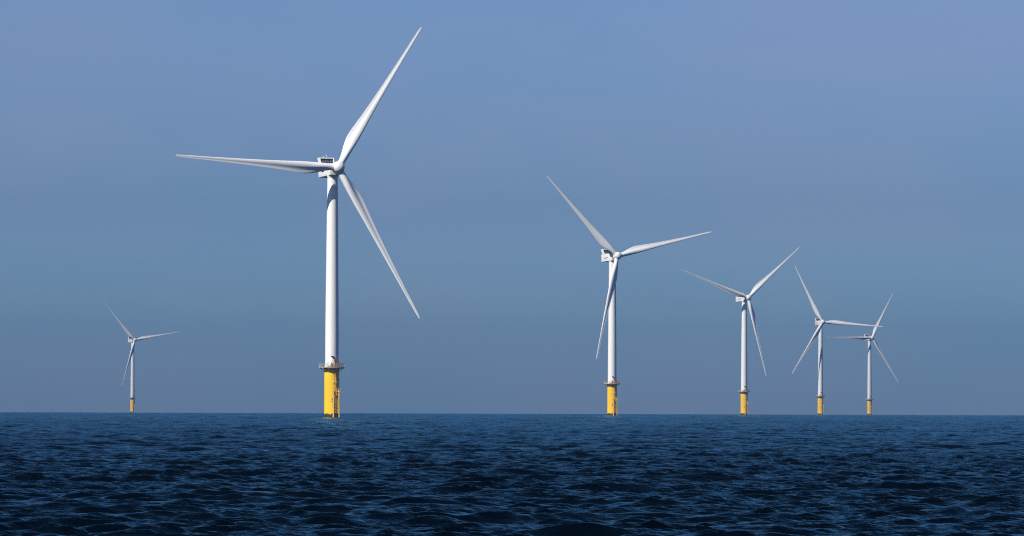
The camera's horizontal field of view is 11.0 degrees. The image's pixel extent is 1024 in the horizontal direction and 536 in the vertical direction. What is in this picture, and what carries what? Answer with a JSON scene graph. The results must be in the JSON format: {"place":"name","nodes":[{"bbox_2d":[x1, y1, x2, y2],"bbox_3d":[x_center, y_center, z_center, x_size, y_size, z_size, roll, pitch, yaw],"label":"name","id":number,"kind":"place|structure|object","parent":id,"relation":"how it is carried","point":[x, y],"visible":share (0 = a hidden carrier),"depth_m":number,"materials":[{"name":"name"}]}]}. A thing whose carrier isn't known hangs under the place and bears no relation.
{"place":"outdoors","nodes":[
{"label":"outdoors","id":0,"kind":"place"},
{"bbox_2d":[0,412,1023,535],"bbox_3d":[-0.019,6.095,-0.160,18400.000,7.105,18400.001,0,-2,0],"label":"sea","id":1,"kind":"structure","parent":0,"point":[227,474],"depth_m":230.09,"materials":[{"name":"liquid"}]},
{"bbox_2d":[104,302,176,412],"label":"wind turbine","id":2,"kind":"object","parent":1,"relation":"in","point":[132,340],"visible":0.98,"depth_m":6169.07,"materials":[{"name":"white metal"}]},
{"bbox_2d":[176,27,421,416],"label":"wind turbine","id":3,"kind":"object","parent":1,"relation":"in","point":[330,170],"visible":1,"depth_m":1790.95,"materials":[{"name":"white metal"}]},
{"bbox_2d":[547,176,710,415],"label":"wind turbine","id":4,"kind":"object","parent":1,"relation":"in","point":[611,255],"visible":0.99,"depth_m":2801.49,"materials":[{"name":"white metal"}]},
{"bbox_2d":[681,247,799,414],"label":"wind turbine","id":5,"kind":"object","parent":1,"relation":"in","point":[744,299],"visible":1,"depth_m":3812.33,"materials":[{"name":"white metal"}]},
{"bbox_2d":[792,266,882,414],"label":"wind turbine","id":6,"kind":"object","parent":1,"relation":"in","point":[820,322],"visible":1,"depth_m":4824.80,"materials":[{"name":"white metal"}]},
{"bbox_2d":[827,293,898,414],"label":"wind turbine","id":7,"kind":"object","parent":1,"relation":"in","point":[867,337],"visible":0.98,"depth_m":5803.92,"materials":[{"name":"white metal"}]},
{"bbox_2d":[0,0,1023,414],"label":"sky","id":8,"kind":"structure","parent":0,"point":[882,141],"materials":[{"name":"blue"}]}
]}

